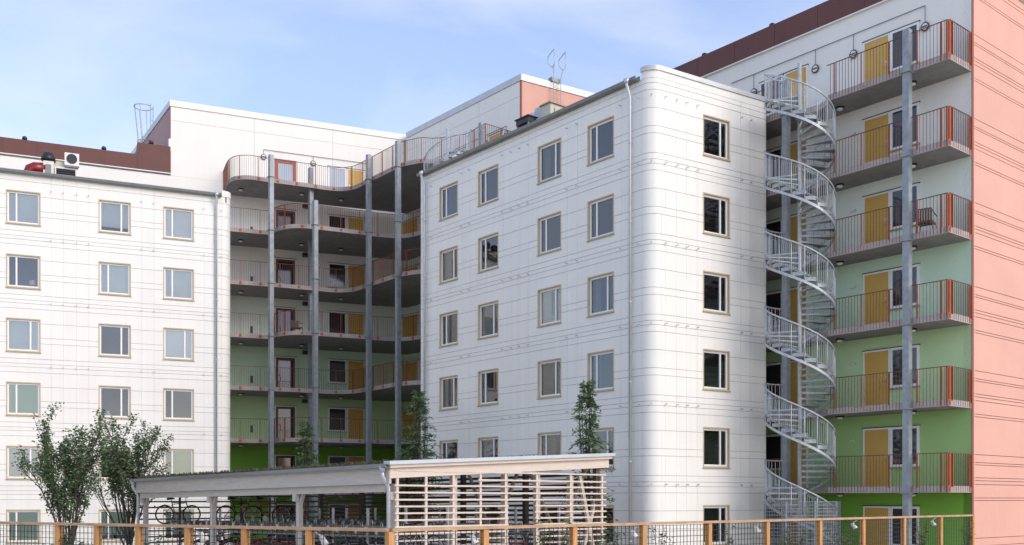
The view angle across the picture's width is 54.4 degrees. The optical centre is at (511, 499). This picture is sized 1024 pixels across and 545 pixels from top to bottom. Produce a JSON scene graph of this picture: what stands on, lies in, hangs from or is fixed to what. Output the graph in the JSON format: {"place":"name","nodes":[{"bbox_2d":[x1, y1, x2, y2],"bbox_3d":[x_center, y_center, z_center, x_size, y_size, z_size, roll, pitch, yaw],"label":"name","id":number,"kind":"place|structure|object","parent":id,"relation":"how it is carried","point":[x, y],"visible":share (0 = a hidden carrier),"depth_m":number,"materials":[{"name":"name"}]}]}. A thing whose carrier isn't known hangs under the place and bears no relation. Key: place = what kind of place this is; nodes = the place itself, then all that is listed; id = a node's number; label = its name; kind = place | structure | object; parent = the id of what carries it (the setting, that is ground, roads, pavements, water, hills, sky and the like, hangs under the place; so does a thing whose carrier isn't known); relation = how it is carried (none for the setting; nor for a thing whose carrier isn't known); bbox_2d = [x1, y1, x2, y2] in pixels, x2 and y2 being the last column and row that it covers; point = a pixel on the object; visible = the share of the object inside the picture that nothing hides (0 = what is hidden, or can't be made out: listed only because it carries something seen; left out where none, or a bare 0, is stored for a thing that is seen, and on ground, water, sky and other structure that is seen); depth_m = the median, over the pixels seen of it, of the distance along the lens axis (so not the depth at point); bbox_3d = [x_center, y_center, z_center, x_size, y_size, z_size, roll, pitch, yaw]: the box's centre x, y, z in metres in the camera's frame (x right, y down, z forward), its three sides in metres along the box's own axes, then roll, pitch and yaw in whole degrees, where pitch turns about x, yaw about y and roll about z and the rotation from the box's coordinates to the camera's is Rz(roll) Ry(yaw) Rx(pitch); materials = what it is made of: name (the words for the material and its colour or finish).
{"place":"outdoors","nodes":[
{"label":"outdoors","id":0,"kind":"place"},
{"bbox_2d":[230,540,414,544],"bbox_3d":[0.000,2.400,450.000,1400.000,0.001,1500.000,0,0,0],"label":"ground","id":1,"kind":"structure","parent":0,"point":[341,540],"depth_m":55.83,"materials":[{"name":"grey plant"}]},
{"bbox_2d":[10,402,115,544],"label":"maple tree","id":2,"kind":"object","parent":1,"relation":"on","point":[75,477],"visible":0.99,"depth_m":33.11,"materials":[{"name":"green plant"}]},
{"bbox_2d":[62,413,174,544],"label":"maple tree","id":3,"kind":"object","parent":1,"relation":"on","point":[116,471],"visible":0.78,"depth_m":37.31,"materials":[{"name":"green plant"}]},
{"bbox_2d":[285,420,318,542],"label":"columnar tree","id":4,"kind":"object","parent":1,"relation":"on","point":[306,442],"visible":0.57,"depth_m":45.90,"materials":[{"name":"green plant"}]},
{"bbox_2d":[170,507,449,544],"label":"bike rack","id":5,"kind":"object","parent":1,"relation":"on","point":[248,523],"visible":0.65,"depth_m":30.82,"materials":[{"name":"metal"}]},
{"bbox_2d":[216,496,262,523],"bbox_3d":[-9.435,0.401,34.595,0.564,1.040,1.759,0,0,36],"label":"bicycle","id":6,"kind":"object","parent":5,"relation":"on","point":[237,517],"visible":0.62,"depth_m":34.48,"materials":[{"name":"metal"}]},
{"bbox_2d":[241,496,290,524],"bbox_3d":[-8.154,0.401,33.233,0.564,1.040,1.759,0,0,36],"label":"bicycle","id":7,"kind":"object","parent":5,"relation":"on","point":[257,508],"visible":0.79,"depth_m":33.15,"materials":[{"name":"metal"}]},
{"bbox_2d":[129,452,614,544],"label":"bike shelter","id":8,"kind":"object","parent":1,"relation":"on","point":[300,481],"visible":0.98,"depth_m":29.23,"materials":[{"name":"white wood"}]},
{"bbox_2d":[275,507,561,544],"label":"bike rack","id":9,"kind":"object","parent":1,"relation":"on","point":[346,520],"visible":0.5,"depth_m":33.69,"materials":[{"name":"metal"}]},
{"bbox_2d":[394,389,448,543],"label":"columnar tree","id":10,"kind":"object","parent":1,"relation":"on","point":[415,439],"visible":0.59,"depth_m":42.42,"materials":[{"name":"green plant"}]},
{"bbox_2d":[0,0,1023,544],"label":"apartment building","id":11,"kind":"structure","parent":1,"relation":"on","point":[922,410],"depth_m":37.66,"materials":[{"name":"green paint"}]},
{"bbox_2d":[0,167,230,544],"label":"apartment block","id":12,"kind":"structure","parent":11,"relation":"attached to","point":[120,309],"depth_m":46.25,"materials":[{"name":"white concrete"}]},
{"bbox_2d":[5,189,40,226],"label":"window","id":13,"kind":"structure","parent":12,"relation":"in","point":[22,207],"depth_m":44.81,"materials":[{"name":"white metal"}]},
{"bbox_2d":[5,253,40,289],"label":"window","id":14,"kind":"structure","parent":12,"relation":"in","point":[20,269],"depth_m":46.52,"materials":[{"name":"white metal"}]},
{"bbox_2d":[5,317,40,352],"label":"window","id":15,"kind":"structure","parent":12,"relation":"in","point":[23,335],"depth_m":44.81,"materials":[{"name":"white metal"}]},
{"bbox_2d":[5,381,40,416],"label":"window","id":16,"kind":"structure","parent":12,"relation":"in","point":[22,398],"depth_m":44.82,"materials":[{"name":"green metal"}]},
{"bbox_2d":[5,445,40,479],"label":"window","id":17,"kind":"structure","parent":12,"relation":"in","point":[12,473],"depth_m":44.73,"materials":[{"name":"grey glass"}]},
{"bbox_2d":[5,509,40,543],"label":"window","id":18,"kind":"structure","parent":12,"relation":"in","point":[26,515],"depth_m":44.82,"materials":[{"name":"glass"}]},
{"bbox_2d":[41,152,55,173],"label":"roof fan","id":19,"kind":"object","parent":12,"relation":"on","point":[48,159],"visible":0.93,"depth_m":46.02},
{"bbox_2d":[54,161,76,175],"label":"roof air handler","id":20,"kind":"object","parent":12,"relation":"on","point":[60,168],"visible":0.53,"depth_m":46.52,"materials":[{"name":"white metal"}]},
{"bbox_2d":[98,199,130,234],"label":"window","id":21,"kind":"structure","parent":12,"relation":"in","point":[114,216],"depth_m":46.33,"materials":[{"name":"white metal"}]},
{"bbox_2d":[99,385,130,418],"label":"window","id":22,"kind":"structure","parent":12,"relation":"in","point":[116,399],"depth_m":48.11,"materials":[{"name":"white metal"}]},
{"bbox_2d":[99,509,130,542],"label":"window","id":23,"kind":"structure","parent":12,"relation":"in","point":[103,517],"depth_m":46.27,"materials":[{"name":"green metal"}]},
{"bbox_2d":[99,261,131,296],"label":"window","id":24,"kind":"structure","parent":12,"relation":"in","point":[114,278],"depth_m":46.31,"materials":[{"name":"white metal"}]},
{"bbox_2d":[99,323,131,357],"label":"window","id":25,"kind":"structure","parent":12,"relation":"in","point":[114,339],"depth_m":48.09,"materials":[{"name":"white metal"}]},
{"bbox_2d":[163,327,193,360],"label":"window","id":26,"kind":"structure","parent":12,"relation":"in","point":[178,343],"depth_m":47.40,"materials":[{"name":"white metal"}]},
{"bbox_2d":[163,388,193,420],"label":"window","id":27,"kind":"structure","parent":12,"relation":"in","point":[178,404],"depth_m":49.22,"materials":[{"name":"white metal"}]},
{"bbox_2d":[163,449,193,474],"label":"window","id":28,"kind":"structure","parent":12,"relation":"in","point":[181,460],"depth_m":47.43,"materials":[{"name":"green glass"}]},
{"bbox_2d":[163,206,194,241],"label":"window","id":29,"kind":"structure","parent":12,"relation":"in","point":[178,223],"depth_m":47.40,"materials":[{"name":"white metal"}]},
{"bbox_2d":[163,267,194,301],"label":"window","id":30,"kind":"structure","parent":12,"relation":"in","point":[178,283],"depth_m":47.40,"materials":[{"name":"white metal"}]},
{"bbox_2d":[163,509,194,541],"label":"window","id":31,"kind":"structure","parent":12,"relation":"in","point":[166,533],"depth_m":47.35,"materials":[{"name":"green metal"}]},
{"bbox_2d":[274,355,295,387],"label":"door","id":32,"kind":"structure","parent":11,"relation":"in","point":[288,362],"depth_m":58.06,"materials":[{"name":"metal"}]},
{"bbox_2d":[274,306,295,332],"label":"door","id":33,"kind":"structure","parent":11,"relation":"in","point":[290,315],"depth_m":58.02,"materials":[{"name":"glass"}]},
{"bbox_2d":[275,503,295,540],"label":"door","id":34,"kind":"structure","parent":11,"relation":"in","point":[278,504],"depth_m":58.03,"materials":[{"name":"metal"}]},
{"bbox_2d":[274,454,296,487],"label":"door","id":35,"kind":"structure","parent":11,"relation":"in","point":[282,460],"depth_m":58.03,"materials":[{"name":"metal"}]},
{"bbox_2d":[275,405,295,438],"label":"door","id":36,"kind":"structure","parent":11,"relation":"in","point":[281,411],"depth_m":58.07,"materials":[{"name":"metal"}]},
{"bbox_2d":[274,257,296,284],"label":"door","id":37,"kind":"structure","parent":11,"relation":"in","point":[278,267],"depth_m":58.05,"materials":[{"name":"metal"}]},
{"bbox_2d":[274,158,296,180],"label":"door","id":38,"kind":"structure","parent":11,"relation":"in","point":[289,166],"depth_m":58.06,"materials":[{"name":"metal"}]},
{"bbox_2d":[275,208,296,227],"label":"door","id":39,"kind":"structure","parent":11,"relation":"in","point":[290,214],"depth_m":58.05,"materials":[{"name":"metal"}]},
{"bbox_2d":[327,310,346,333],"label":"window","id":40,"kind":"structure","parent":11,"relation":"in","point":[336,317],"depth_m":59.25,"materials":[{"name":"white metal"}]},
{"bbox_2d":[327,262,346,287],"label":"window","id":41,"kind":"structure","parent":11,"relation":"in","point":[337,275],"depth_m":59.25,"materials":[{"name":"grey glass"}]},
{"bbox_2d":[328,407,346,431],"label":"window","id":42,"kind":"structure","parent":11,"relation":"in","point":[333,412],"depth_m":59.25,"materials":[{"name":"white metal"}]},
{"bbox_2d":[328,358,346,384],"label":"window","id":43,"kind":"structure","parent":11,"relation":"in","point":[334,377],"depth_m":59.25,"materials":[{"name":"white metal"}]},
{"bbox_2d":[328,165,346,186],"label":"window","id":44,"kind":"structure","parent":11,"relation":"in","point":[341,172],"depth_m":59.25,"materials":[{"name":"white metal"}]},
{"bbox_2d":[347,407,364,438],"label":"door","id":45,"kind":"structure","parent":11,"relation":"in","point":[352,413],"depth_m":59.68,"materials":[{"name":"wood"}]},
{"bbox_2d":[347,360,364,389],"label":"door","id":46,"kind":"structure","parent":11,"relation":"in","point":[353,365],"depth_m":59.64,"materials":[{"name":"wood"}]},
{"bbox_2d":[347,312,364,334],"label":"door","id":47,"kind":"structure","parent":11,"relation":"in","point":[349,314],"depth_m":59.68,"materials":[{"name":"wood"}]},
{"bbox_2d":[402,360,418,380],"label":"door","id":48,"kind":"structure","parent":11,"relation":"in","point":[413,366],"depth_m":60.01,"materials":[{"name":"wood"}]},
{"bbox_2d":[402,312,418,336],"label":"door","id":49,"kind":"structure","parent":11,"relation":"in","point":[416,318],"depth_m":60.09,"materials":[{"name":"wood"}]},
{"bbox_2d":[423,128,471,169],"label":"spiral staircase","id":50,"kind":"structure","parent":11,"relation":"attached to","point":[450,154],"depth_m":49.34,"materials":[{"name":"metal"}]},
{"bbox_2d":[416,65,765,544],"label":"apartment block","id":51,"kind":"structure","parent":11,"relation":"attached to","point":[610,240],"depth_m":37.66,"materials":[{"name":"white concrete"}]},
{"bbox_2d":[438,180,457,221],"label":"window","id":52,"kind":"structure","parent":51,"relation":"in","point":[448,194],"depth_m":45.09,"materials":[{"name":"glass"}]},
{"bbox_2d":[438,245,457,284],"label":"window","id":53,"kind":"structure","parent":51,"relation":"in","point":[448,258],"depth_m":45.03,"materials":[{"name":"grey glass"}]},
{"bbox_2d":[438,310,457,347],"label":"window","id":54,"kind":"structure","parent":51,"relation":"in","point":[448,322],"depth_m":45.05,"materials":[{"name":"grey metal"}]},
{"bbox_2d":[439,375,457,410],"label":"window","id":55,"kind":"structure","parent":51,"relation":"in","point":[448,385],"depth_m":45.05,"materials":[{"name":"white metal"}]},
{"bbox_2d":[439,439,457,458],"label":"window","id":56,"kind":"structure","parent":51,"relation":"in","point":[449,448],"depth_m":44.99,"materials":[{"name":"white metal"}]},
{"bbox_2d":[477,164,498,206],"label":"window","id":57,"kind":"structure","parent":51,"relation":"in","point":[488,177],"depth_m":43.36,"materials":[{"name":"grey glass"}]},
{"bbox_2d":[477,232,498,273],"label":"window","id":58,"kind":"structure","parent":51,"relation":"in","point":[488,244],"depth_m":43.36,"materials":[{"name":"grey glass"}]},
{"bbox_2d":[477,300,498,339],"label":"window","id":59,"kind":"structure","parent":51,"relation":"in","point":[487,312],"depth_m":42.79,"materials":[{"name":"grey glass"}]},
{"bbox_2d":[477,368,498,406],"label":"window","id":60,"kind":"structure","parent":51,"relation":"in","point":[488,394],"depth_m":43.36,"materials":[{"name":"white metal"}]},
{"bbox_2d":[478,436,498,457],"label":"window","id":61,"kind":"structure","parent":51,"relation":"in","point":[487,446],"depth_m":42.81,"materials":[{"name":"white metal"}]},
{"bbox_2d":[514,101,565,127],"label":"roof air handler","id":62,"kind":"object","parent":51,"relation":"on","point":[545,109],"visible":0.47,"depth_m":41.35,"materials":[{"name":"white metal"}]},
{"bbox_2d":[536,137,561,184],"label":"window","id":63,"kind":"structure","parent":51,"relation":"in","point":[549,154],"depth_m":39.81,"materials":[{"name":"grey metal"}]},
{"bbox_2d":[536,211,561,256],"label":"window","id":64,"kind":"structure","parent":51,"relation":"in","point":[549,226],"depth_m":39.83,"materials":[{"name":"grey glass"}]},
{"bbox_2d":[536,284,561,327],"bbox_3d":[1.532,-7.628,39.334,0.250,1.525,1.440,0,0,-39],"label":"window","id":65,"kind":"structure","parent":51,"relation":"in","point":[549,298],"depth_m":39.50,"materials":[{"name":"grey glass"}]},
{"bbox_2d":[536,358,561,399],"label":"window","id":66,"kind":"structure","parent":51,"relation":"in","point":[549,371],"depth_m":39.83,"materials":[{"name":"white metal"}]},
{"bbox_2d":[538,431,561,470],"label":"window","id":67,"kind":"structure","parent":51,"relation":"in","point":[549,443],"depth_m":39.67,"materials":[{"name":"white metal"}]},
{"bbox_2d":[586,115,613,166],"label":"window","id":68,"kind":"structure","parent":51,"relation":"in","point":[600,134],"depth_m":37.61,"materials":[{"name":"grey metal"}]},
{"bbox_2d":[586,193,613,241],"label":"window","id":69,"kind":"structure","parent":51,"relation":"in","point":[600,211],"depth_m":37.61,"materials":[{"name":"glass"}]},
{"bbox_2d":[586,271,613,317],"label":"window","id":70,"kind":"structure","parent":51,"relation":"in","point":[600,288],"depth_m":37.60,"materials":[{"name":"glass"}]},
{"bbox_2d":[587,349,613,392],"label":"window","id":71,"kind":"structure","parent":51,"relation":"in","point":[600,364],"depth_m":37.61,"materials":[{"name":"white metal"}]},
{"bbox_2d":[587,427,613,468],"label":"window","id":72,"kind":"structure","parent":51,"relation":"in","point":[606,434],"depth_m":38.25,"materials":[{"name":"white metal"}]},
{"bbox_2d":[589,505,613,544],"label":"window","id":73,"kind":"structure","parent":51,"relation":"in","point":[609,509],"depth_m":38.61,"materials":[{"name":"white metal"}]},
{"bbox_2d":[703,505,729,544],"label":"window","id":74,"kind":"structure","parent":51,"relation":"in","point":[710,512],"depth_m":37.18,"materials":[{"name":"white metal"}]},
{"bbox_2d":[703,114,730,161],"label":"window","id":75,"kind":"structure","parent":51,"relation":"in","point":[716,131],"depth_m":37.18,"materials":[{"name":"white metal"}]},
{"bbox_2d":[703,192,730,238],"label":"window","id":76,"kind":"structure","parent":51,"relation":"in","point":[716,208],"depth_m":37.73,"materials":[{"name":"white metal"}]},
{"bbox_2d":[703,270,730,315],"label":"window","id":77,"kind":"structure","parent":51,"relation":"in","point":[716,286],"depth_m":37.73,"materials":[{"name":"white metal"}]},
{"bbox_2d":[703,348,730,391],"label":"window","id":78,"kind":"structure","parent":51,"relation":"in","point":[716,363],"depth_m":37.73,"materials":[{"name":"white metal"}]},
{"bbox_2d":[703,427,730,468],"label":"window","id":79,"kind":"structure","parent":51,"relation":"in","point":[716,440],"depth_m":37.73,"materials":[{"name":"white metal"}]},
{"bbox_2d":[766,433,781,470],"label":"window","id":80,"kind":"structure","parent":11,"relation":"in","point":[773,442],"depth_m":39.92,"materials":[{"name":"black glass"}]},
{"bbox_2d":[766,361,781,399],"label":"window","id":81,"kind":"structure","parent":11,"relation":"in","point":[773,370],"depth_m":39.91,"materials":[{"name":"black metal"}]},
{"bbox_2d":[766,289,781,328],"bbox_3d":[10.410,-7.614,40.034,0.088,1.508,1.177,0,0,-39],"label":"window","id":82,"kind":"structure","parent":11,"relation":"in","point":[773,299],"depth_m":39.91,"materials":[{"name":"black glass"}]},
{"bbox_2d":[766,218,781,253],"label":"window","id":83,"kind":"structure","parent":11,"relation":"in","point":[775,225],"depth_m":39.88,"materials":[{"name":"black glass"}]},
{"bbox_2d":[783,64,808,108],"bbox_3d":[11.146,-15.855,39.129,0.099,2.190,1.127,0,0,-39],"label":"door","id":84,"kind":"structure","parent":11,"relation":"in","point":[793,73],"depth_m":38.90,"materials":[{"name":"wood"}]},
{"bbox_2d":[791,432,807,487],"bbox_3d":[11.146,-1.555,39.129,0.099,2.190,1.127,0,0,-39],"label":"door","id":85,"kind":"structure","parent":11,"relation":"in","point":[794,445],"depth_m":39.11,"materials":[{"name":"wood"}]},
{"bbox_2d":[791,358,807,411],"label":"door","id":86,"kind":"structure","parent":11,"relation":"in","point":[794,364],"depth_m":39.11,"materials":[{"name":"wood"}]},
{"bbox_2d":[791,285,807,335],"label":"door","id":87,"kind":"structure","parent":11,"relation":"in","point":[794,290],"depth_m":39.11,"materials":[{"name":"wood"}]},
{"bbox_2d":[791,139,807,183],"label":"door","id":88,"kind":"structure","parent":11,"relation":"in","point":[794,145],"depth_m":39.08,"materials":[{"name":"metal"}]},
{"bbox_2d":[791,211,808,259],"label":"door","id":89,"kind":"structure","parent":11,"relation":"in","point":[794,218],"depth_m":39.11,"materials":[{"name":"metal"}]},
{"bbox_2d":[862,426,889,486],"bbox_3d":[13.339,-1.555,36.461,0.099,2.190,1.130,0,0,-39],"label":"door","id":90,"kind":"structure","parent":11,"relation":"in","point":[876,440],"depth_m":36.50,"materials":[{"name":"wood"}]},
{"bbox_2d":[862,347,889,405],"bbox_3d":[13.339,-4.415,36.461,0.099,2.190,1.130,0,0,-39],"label":"door","id":91,"kind":"structure","parent":11,"relation":"in","point":[876,360],"depth_m":36.50,"materials":[{"name":"wood"}]},
{"bbox_2d":[862,268,889,324],"bbox_3d":[13.339,-7.275,36.461,0.099,2.190,1.130,0,0,-39],"label":"door","id":92,"kind":"structure","parent":11,"relation":"in","point":[879,280],"depth_m":36.50,"materials":[{"name":"wood"}]},
{"bbox_2d":[862,189,889,243],"bbox_3d":[13.339,-10.135,36.461,0.099,2.190,1.130,0,0,-39],"label":"door","id":93,"kind":"structure","parent":11,"relation":"in","point":[879,200],"depth_m":36.50,"materials":[{"name":"wood"}]},
{"bbox_2d":[862,110,889,162],"bbox_3d":[13.339,-12.995,36.461,0.099,2.190,1.130,0,0,-39],"label":"door","id":94,"kind":"structure","parent":11,"relation":"in","point":[881,119],"depth_m":36.50,"materials":[{"name":"wood"}]},
{"bbox_2d":[862,31,889,81],"bbox_3d":[13.339,-15.855,36.461,0.099,2.190,1.130,0,0,-39],"label":"door","id":95,"kind":"structure","parent":11,"relation":"in","point":[873,42],"depth_m":36.50,"materials":[{"name":"wood"}]},
{"bbox_2d":[862,505,890,544],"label":"door","id":96,"kind":"structure","parent":11,"relation":"in","point":[868,510],"depth_m":36.50,"materials":[{"name":"wood"}]},
{"bbox_2d":[890,506,919,544],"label":"window","id":97,"kind":"structure","parent":11,"relation":"in","point":[894,510],"depth_m":35.75,"materials":[{"name":"black glass"}]},
{"bbox_2d":[890,425,920,467],"bbox_3d":[14.041,-1.894,35.616,0.088,1.508,1.157,0,0,-39],"label":"window","id":98,"kind":"structure","parent":11,"relation":"in","point":[895,431],"depth_m":35.78,"materials":[{"name":"glass"}]},
{"bbox_2d":[890,344,920,388],"bbox_3d":[14.041,-4.754,35.616,0.088,1.508,1.157,0,0,-39],"label":"window","id":99,"kind":"structure","parent":11,"relation":"in","point":[895,352],"depth_m":35.78,"materials":[{"name":"black metal"}]},
{"bbox_2d":[890,263,920,309],"bbox_3d":[14.041,-7.614,35.616,0.088,1.508,1.157,0,0,-39],"label":"window","id":100,"kind":"structure","parent":11,"relation":"in","point":[895,273],"depth_m":35.78,"materials":[{"name":"black metal"}]},
{"bbox_2d":[890,182,920,230],"bbox_3d":[14.041,-10.474,35.616,0.088,1.508,1.157,0,0,-39],"label":"window","id":101,"kind":"structure","parent":11,"relation":"in","point":[895,193],"depth_m":35.81,"materials":[{"name":"black metal"}]},
{"bbox_2d":[890,101,920,152],"bbox_3d":[14.041,-13.334,35.616,0.088,1.508,1.157,0,0,-39],"label":"window","id":102,"kind":"structure","parent":11,"relation":"in","point":[895,114],"depth_m":35.81,"materials":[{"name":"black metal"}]},
{"bbox_2d":[890,20,920,72],"bbox_3d":[14.041,-16.194,35.616,0.088,1.508,1.157,0,0,-39],"label":"window","id":103,"kind":"structure","parent":11,"relation":"in","point":[894,45],"depth_m":35.78,"materials":[{"name":"black metal"}]},
{"bbox_2d":[915,207,937,232],"bbox_3d":[14.187,-9.479,34.099,0.637,0.880,0.585,0,0,37],"label":"armchair","id":104,"kind":"object","parent":11,"relation":"on","point":[923,222],"visible":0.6,"depth_m":33.91,"materials":[{"name":"wicker"}]},
{"bbox_2d":[558,380,618,544],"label":"columnar tree","id":105,"kind":"object","parent":1,"relation":"on","point":[589,401],"visible":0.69,"depth_m":33.31,"materials":[{"name":"green plant"}]},
{"bbox_2d":[764,62,835,544],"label":"spiral staircase","id":106,"kind":"structure","parent":1,"relation":"on","point":[789,184],"depth_m":35.92,"materials":[{"name":"metal"}]},
{"bbox_2d":[764,501,840,544],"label":"screen","id":107,"kind":"object","parent":1,"relation":"on","point":[837,509],"visible":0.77,"depth_m":35.17,"materials":[{"name":"metal"}]},
{"bbox_2d":[0,0,827,152],"label":"sky","id":108,"kind":"structure","parent":0,"point":[73,72],"materials":[{"name":"blue"}]},
{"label":"terrace","id":109,"kind":"structure","parent":0,"visible":0},
{"bbox_2d":[0,514,974,544],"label":"garden fence","id":110,"kind":"object","parent":109,"relation":"on","point":[309,538],"visible":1,"depth_m":17.58,"materials":[{"name":"brown wood"}]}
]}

